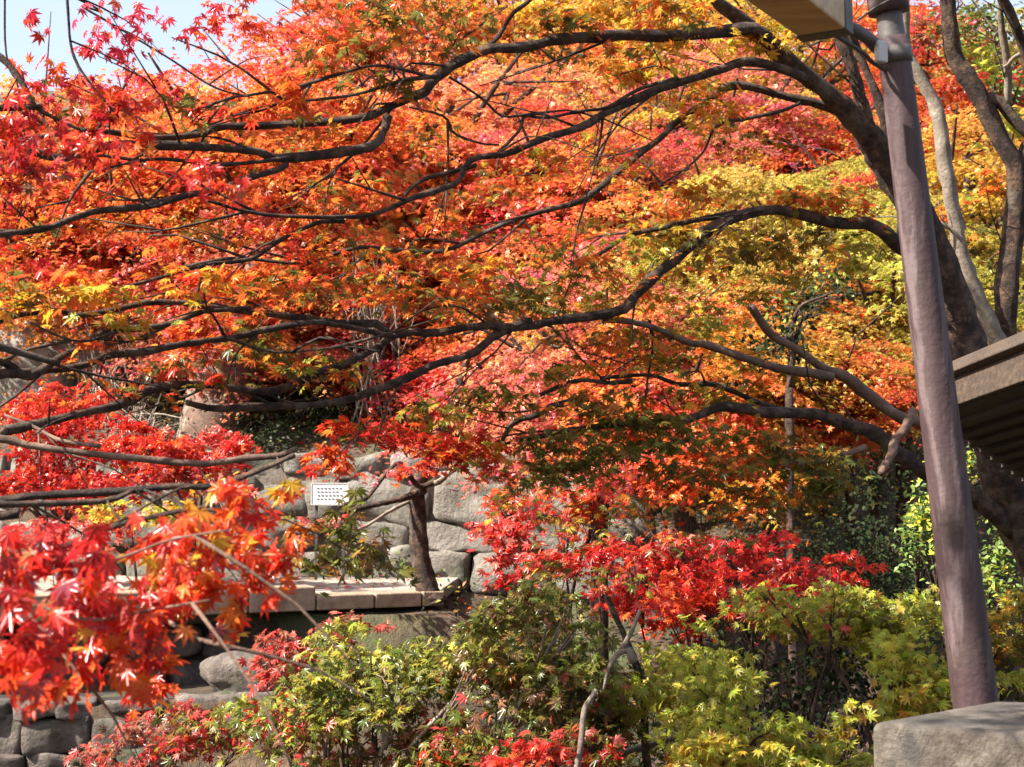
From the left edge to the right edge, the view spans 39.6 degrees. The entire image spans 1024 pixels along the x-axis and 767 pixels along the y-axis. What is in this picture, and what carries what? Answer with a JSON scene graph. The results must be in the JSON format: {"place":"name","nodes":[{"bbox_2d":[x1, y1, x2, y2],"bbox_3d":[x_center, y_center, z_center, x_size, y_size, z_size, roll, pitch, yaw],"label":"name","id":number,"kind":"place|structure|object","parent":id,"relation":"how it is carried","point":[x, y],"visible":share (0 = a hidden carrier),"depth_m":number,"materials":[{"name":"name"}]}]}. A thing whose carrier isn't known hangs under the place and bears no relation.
{"place":"outdoors","nodes":[
{"label":"outdoors","id":0,"kind":"place"},
{"bbox_2d":[0,575,458,596],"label":"terrace path","id":1,"kind":"structure","parent":0,"point":[332,584],"depth_m":13.08,"materials":[{"name":"beige stone"}]},
{"bbox_2d":[0,378,165,577],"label":"maple tree","id":2,"kind":"object","parent":1,"relation":"on","point":[56,476],"visible":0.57,"depth_m":12.52,"materials":[{"name":"red plant"}]},
{"bbox_2d":[105,424,263,566],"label":"maple tree","id":3,"kind":"object","parent":1,"relation":"on","point":[178,448],"visible":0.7,"depth_m":12.20,"materials":[{"name":"red plant"}]},
{"bbox_2d":[0,585,443,622],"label":"terrace edging","id":4,"kind":"object","parent":1,"relation":"on","point":[306,598],"visible":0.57,"depth_m":11.61,"materials":[{"name":"stone"}]},
{"bbox_2d":[311,483,348,579],"bbox_3d":[-1.740,1.424,13.583,0.364,0.948,0.045,0,-4,0],"label":"notice sign","id":5,"kind":"object","parent":1,"relation":"on","point":[326,493],"visible":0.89,"depth_m":13.59,"materials":[{"name":"metal"}]},
{"bbox_2d":[0,72,1023,766],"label":"ground","id":6,"kind":"structure","parent":0,"point":[418,622],"depth_m":13.13,"materials":[{"name":"green plant"}]},
{"bbox_2d":[0,317,75,412],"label":"hillside rock","id":7,"kind":"object","parent":6,"relation":"on","point":[7,385],"visible":0.33,"depth_m":15.92,"materials":[{"name":"stone"}]},
{"bbox_2d":[0,264,140,395],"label":"maple tree","id":8,"kind":"object","parent":6,"relation":"on","point":[70,334],"visible":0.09,"depth_m":15.86,"materials":[{"name":"orange plant"}]},
{"bbox_2d":[9,268,137,401],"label":"maple tree","id":9,"kind":"object","parent":6,"relation":"on","point":[65,346],"visible":0.02,"depth_m":16.15,"materials":[{"name":"plant"}]},
{"bbox_2d":[0,157,175,339],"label":"maple tree","id":10,"kind":"object","parent":6,"relation":"on","point":[42,262],"visible":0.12,"depth_m":16.08,"materials":[{"name":"orange plant"}]},
{"bbox_2d":[0,47,181,267],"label":"maple tree","id":11,"kind":"object","parent":6,"relation":"on","point":[22,179],"visible":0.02,"depth_m":16.75,"materials":[{"name":"red plant"}]},
{"bbox_2d":[0,13,214,285],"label":"maple tree","id":12,"kind":"object","parent":6,"relation":"on","point":[36,201],"visible":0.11,"depth_m":16.43,"materials":[{"name":"red plant"}]},
{"bbox_2d":[59,306,172,428],"bbox_3d":[-4.405,-0.185,15.799,1.574,1.544,1.229,0,-4,0],"label":"bare bush","id":13,"kind":"object","parent":6,"relation":"on","point":[94,389],"visible":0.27,"depth_m":15.82,"materials":[{"name":"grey plant"}]},
{"bbox_2d":[0,612,250,693],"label":"terrace wall","id":14,"kind":"structure","parent":6,"relation":"on","point":[190,672],"depth_m":11.43,"materials":[{"name":"stone"}]},
{"bbox_2d":[0,497,193,589],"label":"maple tree","id":15,"kind":"object","parent":14,"relation":"on","point":[94,513],"visible":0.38,"depth_m":11.67,"materials":[{"name":"red plant"}]},
{"bbox_2d":[92,248,171,389],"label":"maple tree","id":16,"kind":"object","parent":6,"relation":"on","point":[139,337],"depth_m":16.82,"materials":[{"name":"plant"}]},
{"bbox_2d":[3,63,271,240],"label":"maple tree","id":17,"kind":"object","parent":6,"relation":"on","point":[140,72],"visible":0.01,"depth_m":17.27,"materials":[{"name":"red plant"}]},
{"bbox_2d":[97,395,198,452],"bbox_3d":[-3.820,0.527,15.012,1.192,0.966,0.948,1,-4,-16],"label":"shrub","id":18,"kind":"object","parent":6,"relation":"on","point":[153,415],"visible":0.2,"depth_m":14.97,"materials":[{"name":"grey plant"}]},
{"bbox_2d":[0,138,317,342],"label":"maple tree","id":19,"kind":"object","parent":6,"relation":"on","point":[95,232],"visible":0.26,"depth_m":15.81,"materials":[{"name":"orange plant"}]},
{"bbox_2d":[62,698,263,766],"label":"maple shrub","id":20,"kind":"object","parent":6,"relation":"on","point":[178,735],"visible":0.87,"depth_m":8.14,"materials":[{"name":"red plant"}]},
{"bbox_2d":[155,69,216,115],"bbox_3d":[-7.862,-6.579,34.039,2.007,2.356,1.186,0,-4,0],"label":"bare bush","id":21,"kind":"object","parent":6,"relation":"on","point":[183,85],"visible":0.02,"depth_m":34.02,"materials":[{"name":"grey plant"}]},
{"bbox_2d":[0,690,382,766],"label":"stone wall","id":22,"kind":"structure","parent":6,"relation":"on","point":[41,741],"depth_m":10.23,"materials":[{"name":"grey stone"}]},
{"bbox_2d":[86,257,311,401],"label":"maple tree","id":23,"kind":"object","parent":6,"relation":"on","point":[158,339],"visible":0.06,"depth_m":15.52,"materials":[{"name":"orange plant"}]},
{"bbox_2d":[0,0,399,766],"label":"maple tree","id":24,"kind":"object","parent":6,"relation":"on","point":[86,610],"visible":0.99,"depth_m":2.44,"materials":[{"name":"red plant"}]},
{"bbox_2d":[93,159,331,345],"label":"maple tree","id":25,"kind":"object","parent":6,"relation":"on","point":[198,253],"visible":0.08,"depth_m":15.67,"materials":[{"name":"orange plant"}]},
{"bbox_2d":[65,164,363,339],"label":"maple tree","id":26,"kind":"object","parent":6,"relation":"on","point":[132,257],"visible":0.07,"depth_m":16.18,"materials":[{"name":"orange plant"}]},
{"bbox_2d":[120,42,317,331],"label":"maple tree","id":27,"kind":"object","parent":6,"relation":"on","point":[213,142],"depth_m":17.08,"materials":[{"name":"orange plant"}]},
{"bbox_2d":[180,60,264,119],"bbox_3d":[-6.718,-6.318,32.939,2.186,2.467,1.309,0,-4,0],"label":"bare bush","id":28,"kind":"object","parent":6,"relation":"on","point":[217,82],"visible":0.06,"depth_m":32.83,"materials":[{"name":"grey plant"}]},
{"bbox_2d":[151,261,319,448],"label":"old tree","id":29,"kind":"object","parent":6,"relation":"on","point":[202,420],"visible":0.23,"depth_m":14.96,"materials":[{"name":"brown plant"}]},
{"bbox_2d":[96,367,417,452],"bbox_3d":[-2.694,0.688,15.641,4.257,1.788,2.339,0,-4,0],"label":"evergreen shrub","id":30,"kind":"object","parent":6,"relation":"on","point":[296,414],"visible":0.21,"depth_m":15.31,"materials":[{"name":"green plant"}]},
{"bbox_2d":[199,648,314,691],"bbox_3d":[-1.933,2.206,10.794,0.895,0.403,0.474,0,-4,0],"label":"boulder","id":31,"kind":"object","parent":6,"relation":"on","point":[220,672],"visible":0.43,"depth_m":10.63,"materials":[{"name":"stone"}]},
{"bbox_2d":[73,9,449,412],"bbox_3d":[-2.948,-1.758,16.457,4.115,4.620,3.793,2,-4,-24],"label":"maple tree","id":32,"kind":"object","parent":6,"relation":"on","point":[211,67],"visible":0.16,"depth_m":15.77,"materials":[{"name":"orange plant"}]},
{"bbox_2d":[118,294,417,438],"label":"maple tree","id":33,"kind":"object","parent":6,"relation":"on","point":[308,354],"visible":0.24,"depth_m":15.61,"materials":[{"name":"orange plant"}]},
{"bbox_2d":[128,115,437,385],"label":"maple tree","id":34,"kind":"object","parent":6,"relation":"on","point":[285,211],"visible":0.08,"depth_m":15.72,"materials":[{"name":"orange plant"}]},
{"bbox_2d":[153,139,432,362],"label":"maple tree","id":35,"kind":"object","parent":6,"relation":"on","point":[291,221],"visible":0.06,"depth_m":15.85,"materials":[{"name":"orange plant"}]},
{"bbox_2d":[237,609,395,766],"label":"maple shrub","id":36,"kind":"object","parent":6,"relation":"on","point":[275,669],"visible":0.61,"depth_m":8.80,"materials":[{"name":"red plant"}]},
{"bbox_2d":[0,450,657,605],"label":"stone wall","id":37,"kind":"structure","parent":6,"relation":"on","point":[448,518],"depth_m":14.02,"materials":[{"name":"grey stone"}]},
{"bbox_2d":[159,45,500,406],"bbox_3d":[-1.877,-1.600,16.590,4.084,4.168,4.371,0,-4,0],"label":"maple tree","id":38,"kind":"object","parent":6,"relation":"on","point":[411,122],"visible":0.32,"depth_m":15.82,"materials":[{"name":"orange plant"}]},
{"bbox_2d":[238,0,469,99],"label":"maple tree","id":39,"kind":"object","parent":6,"relation":"on","point":[299,29],"visible":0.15,"depth_m":27.09,"materials":[{"name":"orange plant"}]},
{"bbox_2d":[306,539,411,578],"bbox_3d":[-1.465,1.832,13.879,1.153,0.632,0.648,0,-4,0],"label":"evergreen shrub","id":40,"kind":"object","parent":6,"relation":"on","point":[386,575],"visible":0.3,"depth_m":13.78,"materials":[{"name":"green plant"}]},
{"bbox_2d":[340,251,415,442],"bbox_3d":[-1.441,-0.457,15.456,0.853,2.295,1.218,0,-4,0],"label":"bare bush","id":41,"kind":"object","parent":6,"relation":"on","point":[371,358],"visible":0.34,"depth_m":15.29,"materials":[{"name":"grey plant"}]},
{"bbox_2d":[278,230,478,395],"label":"maple tree","id":42,"kind":"object","parent":6,"relation":"on","point":[345,287],"visible":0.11,"depth_m":16.02,"materials":[{"name":"orange plant"}]},
{"bbox_2d":[294,164,496,342],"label":"maple tree","id":43,"kind":"object","parent":6,"relation":"on","point":[429,242],"visible":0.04,"depth_m":16.24,"materials":[{"name":"orange plant"}]},
{"bbox_2d":[293,341,499,608],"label":"maple tree","id":44,"kind":"object","parent":6,"relation":"on","point":[413,498],"visible":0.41,"depth_m":12.03,"materials":[{"name":"red plant"}]},
{"bbox_2d":[236,129,562,332],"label":"maple tree","id":45,"kind":"object","parent":6,"relation":"on","point":[352,255],"visible":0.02,"depth_m":16.37,"materials":[{"name":"orange plant"}]},
{"bbox_2d":[293,0,524,95],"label":"maple tree","id":46,"kind":"object","parent":6,"relation":"on","point":[459,31],"visible":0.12,"depth_m":31.78,"materials":[{"name":"orange plant"}]},
{"bbox_2d":[189,577,662,766],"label":"maple shrub","id":47,"kind":"object","parent":6,"relation":"on","point":[526,661],"visible":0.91,"depth_m":6.59,"materials":[{"name":"green plant"}]},
{"bbox_2d":[311,199,540,381],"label":"maple tree","id":48,"kind":"object","parent":6,"relation":"on","point":[423,303],"visible":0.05,"depth_m":16.09,"materials":[{"name":"orange plant"}]},
{"bbox_2d":[305,306,554,443],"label":"maple tree","id":49,"kind":"object","parent":6,"relation":"on","point":[409,361],"visible":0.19,"depth_m":15.31,"materials":[{"name":"red plant"}]},
{"bbox_2d":[257,12,700,271],"bbox_3d":[-0.520,-2.317,17.885,5.532,4.724,4.815,0,-4,0],"label":"maple tree","id":50,"kind":"object","parent":6,"relation":"on","point":[522,81],"visible":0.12,"depth_m":17.38,"materials":[{"name":"red plant"}]},
{"bbox_2d":[328,117,647,358],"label":"maple tree","id":51,"kind":"object","parent":6,"relation":"on","point":[486,239],"visible":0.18,"depth_m":16.16,"materials":[{"name":"orange plant"}]},
{"bbox_2d":[0,0,1023,621],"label":"maple tree","id":52,"kind":"object","parent":6,"relation":"on","point":[998,502],"visible":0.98,"depth_m":6.12,"materials":[{"name":"orange plant"}]},
{"bbox_2d":[0,378,1023,764],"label":"ground cover","id":53,"kind":"object","parent":6,"relation":"on","point":[500,592],"visible":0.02,"depth_m":14.62,"materials":[{"name":"green plant"}]},
{"bbox_2d":[0,183,1023,764],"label":"fallen leaves","id":54,"kind":"object","parent":6,"relation":"on","point":[486,597],"visible":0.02,"depth_m":13.57,"materials":[{"name":"red plant"}]},
{"bbox_2d":[397,194,631,450],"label":"maple tree","id":55,"kind":"object","parent":6,"relation":"on","point":[523,225],"visible":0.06,"depth_m":15.87,"materials":[{"name":"orange plant"}]},
{"bbox_2d":[398,317,632,450],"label":"maple tree","id":56,"kind":"object","parent":6,"relation":"on","point":[461,341],"visible":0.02,"depth_m":15.60,"materials":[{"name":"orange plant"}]},
{"bbox_2d":[415,57,617,229],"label":"maple tree","id":57,"kind":"object","parent":6,"relation":"on","point":[501,99],"depth_m":18.80,"materials":[{"name":"orange plant"}]},
{"bbox_2d":[417,0,618,122],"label":"maple tree","id":58,"kind":"object","parent":6,"relation":"on","point":[507,35],"visible":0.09,"depth_m":34.45,"materials":[{"name":"orange plant"}]},
{"bbox_2d":[523,91,577,169],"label":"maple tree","id":59,"kind":"object","parent":6,"relation":"on","point":[550,122],"visible":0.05,"depth_m":18.13,"materials":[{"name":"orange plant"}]},
{"bbox_2d":[437,0,667,127],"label":"maple tree","id":60,"kind":"object","parent":6,"relation":"on","point":[595,50],"visible":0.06,"depth_m":22.97,"materials":[{"name":"orange plant"}]},
{"bbox_2d":[472,723,636,766],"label":"maple shrub","id":61,"kind":"object","parent":6,"relation":"on","point":[541,753],"visible":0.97,"depth_m":5.99,"materials":[{"name":"red plant"}]},
{"bbox_2d":[464,464,648,763],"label":"maple tree","id":62,"kind":"object","parent":6,"relation":"on","point":[499,530],"visible":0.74,"depth_m":9.24,"materials":[{"name":"red plant"}]},
{"bbox_2d":[360,229,785,700],"bbox_3d":[0.602,0.776,12.287,3.626,4.364,3.145,0,-4,0],"label":"maple tree","id":63,"kind":"object","parent":6,"relation":"on","point":[532,362],"visible":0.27,"depth_m":11.97,"materials":[{"name":"red plant"}]},
{"bbox_2d":[477,0,705,125],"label":"maple tree","id":64,"kind":"object","parent":6,"relation":"on","point":[595,9],"visible":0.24,"depth_m":32.39,"materials":[{"name":"orange plant"}]},
{"bbox_2d":[436,96,749,424],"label":"maple tree","id":65,"kind":"object","parent":6,"relation":"on","point":[559,187],"visible":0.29,"depth_m":16.06,"materials":[{"name":"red plant"}]},
{"bbox_2d":[488,186,737,429],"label":"maple tree","id":66,"kind":"object","parent":6,"relation":"on","point":[619,200],"visible":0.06,"depth_m":14.73,"materials":[{"name":"orange plant"}]},
{"bbox_2d":[531,51,744,192],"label":"maple tree","id":67,"kind":"object","parent":6,"relation":"on","point":[642,117],"visible":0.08,"depth_m":20.87,"materials":[{"name":"orange plant"}]},
{"bbox_2d":[529,111,811,379],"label":"maple tree","id":68,"kind":"object","parent":6,"relation":"on","point":[736,136],"visible":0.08,"depth_m":17.64,"materials":[{"name":"red plant"}]},
{"bbox_2d":[486,297,861,747],"bbox_3d":[1.428,1.282,11.933,3.283,3.911,3.142,0,-4,0],"label":"maple tree","id":69,"kind":"object","parent":6,"relation":"on","point":[733,421],"visible":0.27,"depth_m":11.35,"materials":[{"name":"orange plant"}]},
{"bbox_2d":[468,209,892,627],"bbox_3d":[1.518,0.412,13.511,3.985,4.262,3.443,0,-4,0],"label":"maple tree","id":70,"kind":"object","parent":6,"relation":"on","point":[697,279],"visible":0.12,"depth_m":12.92,"materials":[{"name":"yellow plant"}]},
{"bbox_2d":[596,429,818,766],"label":"maple tree","id":71,"kind":"object","parent":6,"relation":"on","point":[678,493],"visible":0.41,"depth_m":10.49,"materials":[{"name":"orange plant"}]},
{"bbox_2d":[588,0,833,114],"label":"maple tree","id":72,"kind":"object","parent":6,"relation":"on","point":[740,2],"visible":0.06,"depth_m":32.26,"materials":[{"name":"orange plant"}]},
{"bbox_2d":[580,527,888,765],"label":"maple tree","id":73,"kind":"object","parent":6,"relation":"on","point":[683,583],"visible":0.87,"depth_m":8.09,"materials":[{"name":"red plant"}]},
{"bbox_2d":[611,37,860,236],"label":"maple tree","id":74,"kind":"object","parent":6,"relation":"on","point":[749,100],"visible":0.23,"depth_m":20.57,"materials":[{"name":"red plant"}]},
{"bbox_2d":[601,614,880,766],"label":"maple shrub","id":75,"kind":"object","parent":6,"relation":"on","point":[705,703],"visible":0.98,"depth_m":6.19,"materials":[{"name":"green plant"}]},
{"bbox_2d":[615,151,883,500],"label":"maple tree","id":76,"kind":"object","parent":6,"relation":"on","point":[758,180],"visible":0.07,"depth_m":15.15,"materials":[{"name":"yellow plant"}]},
{"bbox_2d":[599,289,920,723],"bbox_3d":[2.086,1.137,12.088,2.865,3.988,3.033,0,-4,0],"label":"maple tree","id":77,"kind":"object","parent":6,"relation":"on","point":[797,381],"visible":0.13,"depth_m":11.71,"materials":[{"name":"orange plant"}]},
{"bbox_2d":[643,64,881,210],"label":"maple tree","id":78,"kind":"object","parent":6,"relation":"on","point":[778,146],"visible":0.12,"depth_m":20.61,"materials":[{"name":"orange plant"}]},
{"bbox_2d":[599,589,945,766],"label":"evergreen shrub","id":79,"kind":"object","parent":6,"relation":"on","point":[785,702],"visible":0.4,"depth_m":7.93,"materials":[{"name":"green plant"}]},
{"bbox_2d":[660,216,912,646],"bbox_3d":[2.328,0.518,13.382,2.706,4.260,2.928,0,-4,0],"label":"maple tree","id":80,"kind":"object","parent":6,"relation":"on","point":[816,321],"visible":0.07,"depth_m":12.80,"materials":[{"name":"orange plant"}]},
{"bbox_2d":[664,0,915,148],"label":"maple tree","id":81,"kind":"object","parent":6,"relation":"on","point":[799,53],"visible":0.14,"depth_m":28.86,"materials":[{"name":"orange plant"}]},
{"bbox_2d":[728,263,863,744],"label":"evergreen tree","id":82,"kind":"object","parent":6,"relation":"on","point":[815,300],"visible":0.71,"depth_m":10.13,"materials":[{"name":"green plant"}]},
{"bbox_2d":[674,150,953,518],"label":"maple tree","id":83,"kind":"object","parent":6,"relation":"on","point":[840,165],"visible":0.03,"depth_m":15.39,"materials":[{"name":"yellow plant"}]},
{"bbox_2d":[727,435,932,756],"bbox_3d":[2.545,2.010,10.941,1.555,3.249,1.411,-2,-4,26],"label":"evergreen shrub","id":84,"kind":"object","parent":6,"relation":"on","point":[875,583],"visible":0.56,"depth_m":10.77,"materials":[{"name":"green plant"}]},
{"bbox_2d":[748,316,921,748],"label":"maple tree","id":85,"kind":"object","parent":6,"relation":"on","point":[844,440],"visible":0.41,"depth_m":11.65,"materials":[{"name":"orange plant"}]},
{"bbox_2d":[779,261,915,569],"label":"maple tree","id":86,"kind":"object","parent":6,"relation":"on","point":[846,490],"visible":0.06,"depth_m":13.17,"materials":[{"name":"orange plant"}]},
{"bbox_2d":[711,572,1023,754],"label":"maple shrub","id":87,"kind":"object","parent":6,"relation":"on","point":[905,690],"visible":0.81,"depth_m":7.34,"materials":[{"name":"green plant"}]},
{"bbox_2d":[736,95,1004,239],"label":"maple tree","id":88,"kind":"object","parent":6,"relation":"on","point":[810,154],"visible":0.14,"depth_m":19.97,"materials":[{"name":"red plant"}]},
{"bbox_2d":[725,189,1023,650],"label":"maple tree","id":89,"kind":"object","parent":6,"relation":"on","point":[893,270],"visible":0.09,"depth_m":12.85,"materials":[{"name":"yellow plant"}]},
{"bbox_2d":[771,0,985,119],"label":"maple tree","id":90,"kind":"object","parent":6,"relation":"on","point":[920,8],"visible":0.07,"depth_m":31.57,"materials":[{"name":"red plant"}]},
{"bbox_2d":[750,158,1023,596],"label":"maple tree","id":91,"kind":"object","parent":6,"relation":"on","point":[990,298],"visible":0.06,"depth_m":13.96,"materials":[{"name":"orange plant"}]},
{"bbox_2d":[829,0,1023,584],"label":"maple tree","id":92,"kind":"object","parent":6,"relation":"on","point":[998,322],"visible":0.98,"depth_m":8.05,"materials":[{"name":"plant"}]},
{"bbox_2d":[836,103,1023,306],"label":"maple tree","id":93,"kind":"object","parent":6,"relation":"on","point":[969,180],"visible":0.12,"depth_m":17.26,"materials":[{"name":"yellow plant"}]},
{"bbox_2d":[836,17,1023,167],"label":"maple tree","id":94,"kind":"object","parent":6,"relation":"on","point":[959,97],"visible":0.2,"depth_m":24.51,"materials":[{"name":"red plant"}]},
{"bbox_2d":[867,0,998,708],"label":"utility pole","id":95,"kind":"object","parent":6,"relation":"on","point":[971,669],"visible":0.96,"depth_m":3.91,"materials":[{"name":"purple paint"}]},
{"bbox_2d":[747,0,886,71],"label":"wooden beam","id":96,"kind":"structure","parent":95,"relation":"attached to","point":[807,20],"depth_m":3.62,"materials":[{"name":"beige wood"}]},
{"bbox_2d":[857,0,890,20],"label":"overhead cable","id":97,"kind":"object","parent":95,"relation":"attached to","point":[871,10],"visible":1,"depth_m":3.71,"materials":[{"name":"metal"}]},
{"bbox_2d":[872,0,1023,165],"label":"maple tree","id":98,"kind":"object","parent":6,"relation":"on","point":[1016,62],"visible":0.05,"depth_m":25.42,"materials":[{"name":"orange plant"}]},
{"bbox_2d":[874,702,1023,766],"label":"stone plinth","id":99,"kind":"structure","parent":6,"relation":"on","point":[988,735],"depth_m":3.30,"materials":[{"name":"grey stone"}]},
{"bbox_2d":[891,445,1023,703],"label":"evergreen shrub","id":100,"kind":"object","parent":6,"relation":"on","point":[919,512],"visible":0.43,"depth_m":8.73,"materials":[{"name":"green plant"}]},
{"bbox_2d":[925,0,1023,215],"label":"evergreen tree","id":101,"kind":"object","parent":6,"relation":"on","point":[996,77],"visible":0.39,"depth_m":20.01,"materials":[{"name":"green plant"}]},
{"bbox_2d":[0,0,1023,95],"label":"sky","id":102,"kind":"structure","parent":0,"point":[18,41],"materials":[{"name":"white"}]},
{"bbox_2d":[952,331,1023,482],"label":"shelter roof","id":103,"kind":"structure","parent":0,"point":[989,381],"depth_m":5.23,"materials":[{"name":"brown wood"}]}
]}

